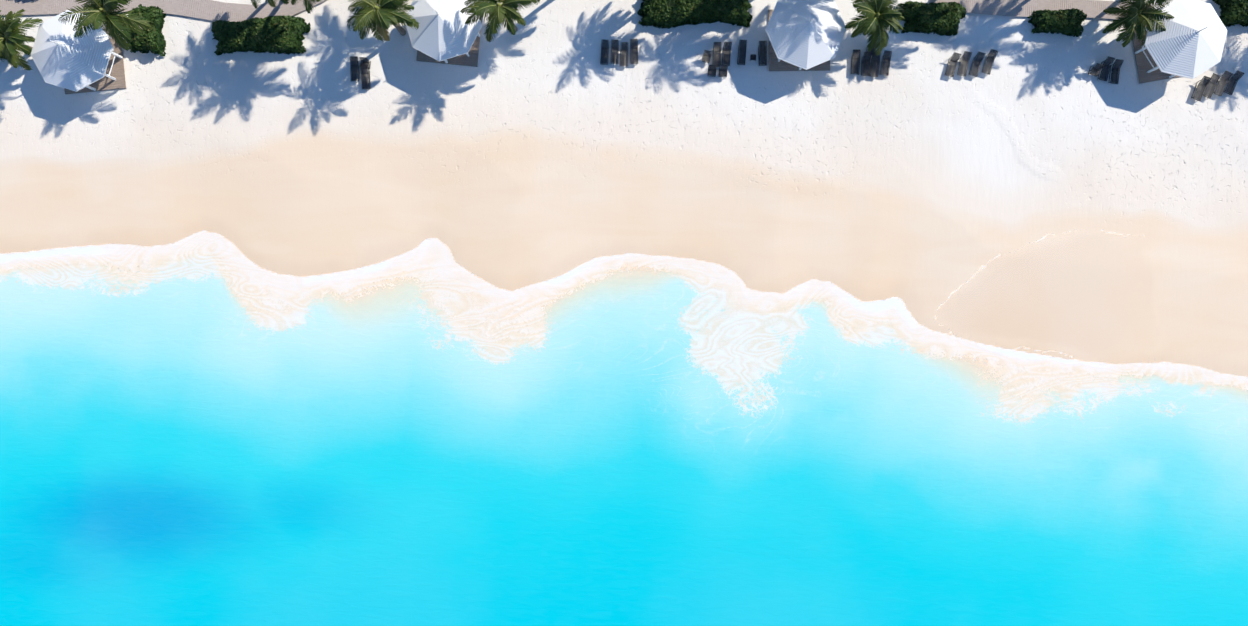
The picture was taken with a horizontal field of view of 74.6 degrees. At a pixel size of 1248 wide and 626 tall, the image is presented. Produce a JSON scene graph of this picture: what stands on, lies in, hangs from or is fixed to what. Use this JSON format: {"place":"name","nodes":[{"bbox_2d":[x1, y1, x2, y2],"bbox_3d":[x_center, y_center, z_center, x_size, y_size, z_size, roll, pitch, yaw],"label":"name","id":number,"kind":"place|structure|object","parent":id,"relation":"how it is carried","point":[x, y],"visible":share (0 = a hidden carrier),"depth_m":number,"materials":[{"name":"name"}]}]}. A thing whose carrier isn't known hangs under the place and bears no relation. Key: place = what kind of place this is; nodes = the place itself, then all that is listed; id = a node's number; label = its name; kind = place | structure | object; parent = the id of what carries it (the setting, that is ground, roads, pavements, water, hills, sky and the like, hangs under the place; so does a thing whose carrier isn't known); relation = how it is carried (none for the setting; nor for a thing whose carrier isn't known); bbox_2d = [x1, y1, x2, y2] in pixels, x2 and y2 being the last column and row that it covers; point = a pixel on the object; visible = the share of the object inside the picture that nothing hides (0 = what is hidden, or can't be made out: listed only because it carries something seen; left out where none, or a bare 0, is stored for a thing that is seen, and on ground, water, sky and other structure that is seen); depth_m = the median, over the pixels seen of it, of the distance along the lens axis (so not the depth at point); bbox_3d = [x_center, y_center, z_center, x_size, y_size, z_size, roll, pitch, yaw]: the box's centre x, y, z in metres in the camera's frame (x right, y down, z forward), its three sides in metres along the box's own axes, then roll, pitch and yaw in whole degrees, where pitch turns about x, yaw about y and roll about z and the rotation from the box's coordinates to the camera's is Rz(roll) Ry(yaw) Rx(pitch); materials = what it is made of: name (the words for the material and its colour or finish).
{"place":"outdoors","nodes":[
{"label":"outdoors","id":0,"kind":"place"},
{"bbox_2d":[0,229,1247,625],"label":"sea water","id":1,"kind":"structure","parent":0,"point":[206,429],"depth_m":69.88,"materials":[{"name":"blue liquid"}]},
{"bbox_2d":[0,0,1247,391],"bbox_3d":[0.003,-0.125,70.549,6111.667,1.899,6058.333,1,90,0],"label":"beach sand","id":2,"kind":"structure","parent":0,"point":[544,144],"depth_m":69.62,"materials":[{"name":"beige sand"}]},
{"bbox_2d":[0,9,42,69],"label":"palm tree","id":3,"kind":"object","parent":2,"relation":"on","point":[12,39],"visible":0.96,"depth_m":65.23,"materials":[{"name":"green plant"}]},
{"bbox_2d":[31,10,125,93],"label":"gazebo","id":4,"kind":"object","parent":2,"relation":"on","point":[65,58],"visible":0.92,"depth_m":66.52,"materials":[{"name":"white paint"}]},
{"bbox_2d":[58,0,150,50],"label":"palm tree","id":5,"kind":"object","parent":2,"relation":"on","point":[99,14],"visible":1,"depth_m":62.88,"materials":[{"name":"green plant"}]},
{"bbox_2d":[121,4,165,55],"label":"hedge","id":6,"kind":"object","parent":2,"relation":"on","point":[152,39],"visible":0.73,"depth_m":68.56,"materials":[{"name":"green plant"}]},
{"bbox_2d":[0,0,324,21],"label":"boardwalk","id":7,"kind":"structure","parent":2,"relation":"on","point":[211,10],"depth_m":69.44,"materials":[{"name":"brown wood"}]},
{"bbox_2d":[211,15,310,54],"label":"hedge","id":8,"kind":"object","parent":2,"relation":"on","point":[278,34],"visible":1,"depth_m":68.42,"materials":[{"name":"green plant"}]},
{"bbox_2d":[251,0,290,8],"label":"palm tree","id":9,"kind":"object","parent":2,"relation":"on","point":[272,2],"visible":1,"depth_m":63.54,"materials":[{"name":"green plant"}]},
{"bbox_2d":[291,0,321,13],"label":"palm tree","id":10,"kind":"object","parent":2,"relation":"on","point":[307,5],"visible":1,"depth_m":61.32,"materials":[{"name":"green plant"}]},
{"bbox_2d":[350,56,359,80],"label":"sun lounger","id":11,"kind":"object","parent":2,"relation":"on","point":[354,62],"visible":1,"depth_m":69.28,"materials":[{"name":"black wood"}]},
{"bbox_2d":[359,57,370,68],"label":"beach chair","id":12,"kind":"object","parent":2,"relation":"on","point":[364,60],"visible":0.69,"depth_m":69.03,"materials":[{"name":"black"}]},
{"bbox_2d":[360,64,370,88],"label":"sun lounger","id":13,"kind":"object","parent":2,"relation":"on","point":[365,73],"visible":1,"depth_m":69.28,"materials":[{"name":"black wood"}]},
{"bbox_2d":[347,0,419,40],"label":"palm tree","id":14,"kind":"object","parent":2,"relation":"on","point":[382,17],"visible":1,"depth_m":62.88,"materials":[{"name":"green plant"}]},
{"bbox_2d":[405,0,481,66],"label":"gazebo","id":15,"kind":"object","parent":2,"relation":"on","point":[443,33],"visible":0.9,"depth_m":66.35,"materials":[{"name":"white paint"}]},
{"bbox_2d":[460,0,539,41],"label":"palm tree","id":16,"kind":"object","parent":2,"relation":"on","point":[501,11],"visible":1,"depth_m":62.70,"materials":[{"name":"green plant"}]},
{"bbox_2d":[600,39,608,64],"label":"sun lounger","id":17,"kind":"object","parent":2,"relation":"on","point":[604,50],"visible":1,"depth_m":69.28,"materials":[{"name":"black"}]},
{"bbox_2d":[611,40,618,63],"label":"sun lounger","id":18,"kind":"object","parent":2,"relation":"on","point":[615,47],"visible":1,"depth_m":69.28,"materials":[{"name":"black"}]},
{"bbox_2d":[620,42,627,65],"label":"sun lounger","id":19,"kind":"object","parent":2,"relation":"on","point":[623,56],"visible":1,"depth_m":69.27,"materials":[{"name":"black"}]},
{"bbox_2d":[630,39,637,63],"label":"sun lounger","id":20,"kind":"object","parent":2,"relation":"on","point":[633,51],"visible":1,"depth_m":69.27,"materials":[{"name":"black"}]},
{"bbox_2d":[665,0,689,6],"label":"palm tree","id":21,"kind":"object","parent":2,"relation":"on","point":[669,2],"visible":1,"depth_m":64.46,"materials":[{"name":"green plant"}]},
{"bbox_2d":[637,0,752,28],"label":"hedge","id":22,"kind":"object","parent":2,"relation":"on","point":[659,14],"visible":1,"depth_m":68.50,"materials":[{"name":"green plant"}]},
{"bbox_2d":[702,50,711,62],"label":"beach chair","id":23,"kind":"object","parent":2,"relation":"on","point":[706,55],"visible":1,"depth_m":69.18,"materials":[{"name":"black"}]},
{"bbox_2d":[707,65,716,76],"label":"beach chair","id":24,"kind":"object","parent":2,"relation":"on","point":[712,70],"visible":1,"depth_m":69.17,"materials":[{"name":"black wood"}]},
{"bbox_2d":[713,42,720,66],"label":"sun lounger","id":25,"kind":"object","parent":2,"relation":"on","point":[716,54],"visible":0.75,"depth_m":69.27,"materials":[{"name":"black"}]},
{"bbox_2d":[719,65,727,76],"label":"beach chair","id":26,"kind":"object","parent":2,"relation":"on","point":[722,71],"visible":1,"depth_m":69.20,"materials":[{"name":"black wood"}]},
{"bbox_2d":[722,42,731,65],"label":"sun lounger","id":27,"kind":"object","parent":2,"relation":"on","point":[727,54],"visible":0.96,"depth_m":69.28,"materials":[{"name":"black"}]},
{"bbox_2d":[737,40,746,64],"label":"sun lounger","id":28,"kind":"object","parent":2,"relation":"on","point":[742,51],"visible":1,"depth_m":69.28,"materials":[{"name":"black"}]},
{"bbox_2d":[750,54,755,60],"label":"side table","id":29,"kind":"object","parent":2,"relation":"on","point":[752,56],"visible":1,"depth_m":69.18,"materials":[{"name":"black"}]},
{"bbox_2d":[758,41,766,65],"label":"sun lounger","id":30,"kind":"object","parent":2,"relation":"on","point":[762,55],"visible":1,"depth_m":69.28,"materials":[{"name":"black"}]},
{"bbox_2d":[766,0,845,70],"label":"gazebo","id":31,"kind":"object","parent":2,"relation":"on","point":[805,35],"visible":1,"depth_m":66.43,"materials":[{"name":"white paint"}]},
{"bbox_2d":[850,49,860,74],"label":"sun lounger","id":32,"kind":"object","parent":2,"relation":"on","point":[855,60],"visible":1,"depth_m":69.28,"materials":[{"name":"black"}]},
{"bbox_2d":[861,52,871,75],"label":"sun lounger","id":33,"kind":"object","parent":2,"relation":"on","point":[865,65],"visible":1,"depth_m":69.28,"materials":[{"name":"black"}]},
{"bbox_2d":[844,0,904,54],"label":"palm tree","id":34,"kind":"object","parent":2,"relation":"on","point":[873,14],"visible":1,"depth_m":65.19,"materials":[{"name":"green plant"}]},
{"bbox_2d":[870,52,880,76],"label":"sun lounger","id":35,"kind":"object","parent":2,"relation":"on","point":[874,66],"visible":0.92,"depth_m":69.28,"materials":[{"name":"black wood"}]},
{"bbox_2d":[880,50,891,75],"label":"sun lounger","id":36,"kind":"object","parent":2,"relation":"on","point":[885,62],"visible":1,"depth_m":69.28,"materials":[{"name":"black"}]},
{"bbox_2d":[898,1,966,35],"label":"hedge","id":37,"kind":"object","parent":2,"relation":"on","point":[941,18],"visible":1,"depth_m":68.47,"materials":[{"name":"green plant"}]},
{"bbox_2d":[945,52,960,76],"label":"sun lounger","id":38,"kind":"object","parent":2,"relation":"on","point":[954,57],"visible":1,"depth_m":69.28,"materials":[{"name":"black wood"}]},
{"bbox_2d":[957,51,971,76],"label":"sun lounger","id":39,"kind":"object","parent":2,"relation":"on","point":[964,60],"visible":1,"depth_m":69.28,"materials":[{"name":"black wood"}]},
{"bbox_2d":[968,51,984,76],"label":"sun lounger","id":40,"kind":"object","parent":2,"relation":"on","point":[977,64],"visible":1,"depth_m":69.28,"materials":[{"name":"black wood"}]},
{"bbox_2d":[982,49,997,74],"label":"sun lounger","id":41,"kind":"object","parent":2,"relation":"on","point":[992,54],"visible":1,"depth_m":69.28,"materials":[{"name":"black"}]},
{"bbox_2d":[929,0,1151,18],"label":"boardwalk","id":42,"kind":"structure","parent":2,"relation":"on","point":[1027,8],"depth_m":69.44,"materials":[{"name":"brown wood"}]},
{"bbox_2d":[1027,8,1086,36],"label":"hedge","id":43,"kind":"object","parent":2,"relation":"on","point":[1067,22],"visible":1,"depth_m":68.56,"materials":[{"name":"green plant"}]},
{"bbox_2d":[1088,63,1103,75],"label":"beach chair","id":44,"kind":"object","parent":2,"relation":"on","point":[1095,69],"visible":1,"depth_m":69.20,"materials":[{"name":"black wood"}]},
{"bbox_2d":[1098,56,1114,80],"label":"sun lounger","id":45,"kind":"object","parent":2,"relation":"on","point":[1106,68],"visible":0.9,"depth_m":69.28,"materials":[{"name":"black wood"}]},
{"bbox_2d":[1108,59,1123,83],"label":"sun lounger","id":46,"kind":"object","parent":2,"relation":"on","point":[1115,71],"visible":0.98,"depth_m":69.28,"materials":[{"name":"black wood"}]},
{"bbox_2d":[1103,0,1173,47],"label":"palm tree","id":47,"kind":"object","parent":2,"relation":"on","point":[1134,18],"visible":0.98,"depth_m":66.09,"materials":[{"name":"green plant"}]},
{"bbox_2d":[1147,0,1165,4],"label":"palm tree","id":48,"kind":"object","parent":2,"relation":"on","point":[1160,2],"visible":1,"depth_m":63.70,"materials":[{"name":"green plant"}]},
{"bbox_2d":[1133,0,1226,83],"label":"gazebo","id":49,"kind":"object","parent":2,"relation":"on","point":[1189,42],"visible":0.98,"depth_m":66.47,"materials":[{"name":"white paint"}]},
{"bbox_2d":[1191,76,1211,100],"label":"sun lounger","id":50,"kind":"object","parent":2,"relation":"on","point":[1200,89],"visible":1,"depth_m":69.28,"materials":[{"name":"black"}]},
{"bbox_2d":[1201,73,1219,98],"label":"sun lounger","id":51,"kind":"object","parent":2,"relation":"on","point":[1211,86],"visible":0.79,"depth_m":69.28,"materials":[{"name":"black"}]},
{"bbox_2d":[1213,71,1232,95],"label":"sun lounger","id":52,"kind":"object","parent":2,"relation":"on","point":[1224,79],"visible":0.88,"depth_m":69.28,"materials":[{"name":"black"}]},
{"bbox_2d":[1212,0,1247,26],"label":"hedge","id":53,"kind":"object","parent":2,"relation":"on","point":[1233,12],"visible":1,"depth_m":68.69,"materials":[{"name":"green plant"}]},
{"bbox_2d":[1223,71,1244,94],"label":"sun lounger","id":54,"kind":"object","parent":2,"relation":"on","point":[1236,76],"visible":0.81,"depth_m":69.28,"materials":[{"name":"black wood"}]},
{"bbox_2d":[866,43,876,55],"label":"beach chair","id":55,"kind":"object","parent":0,"point":[872,50],"visible":0.38,"depth_m":69.22,"materials":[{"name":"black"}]}
]}

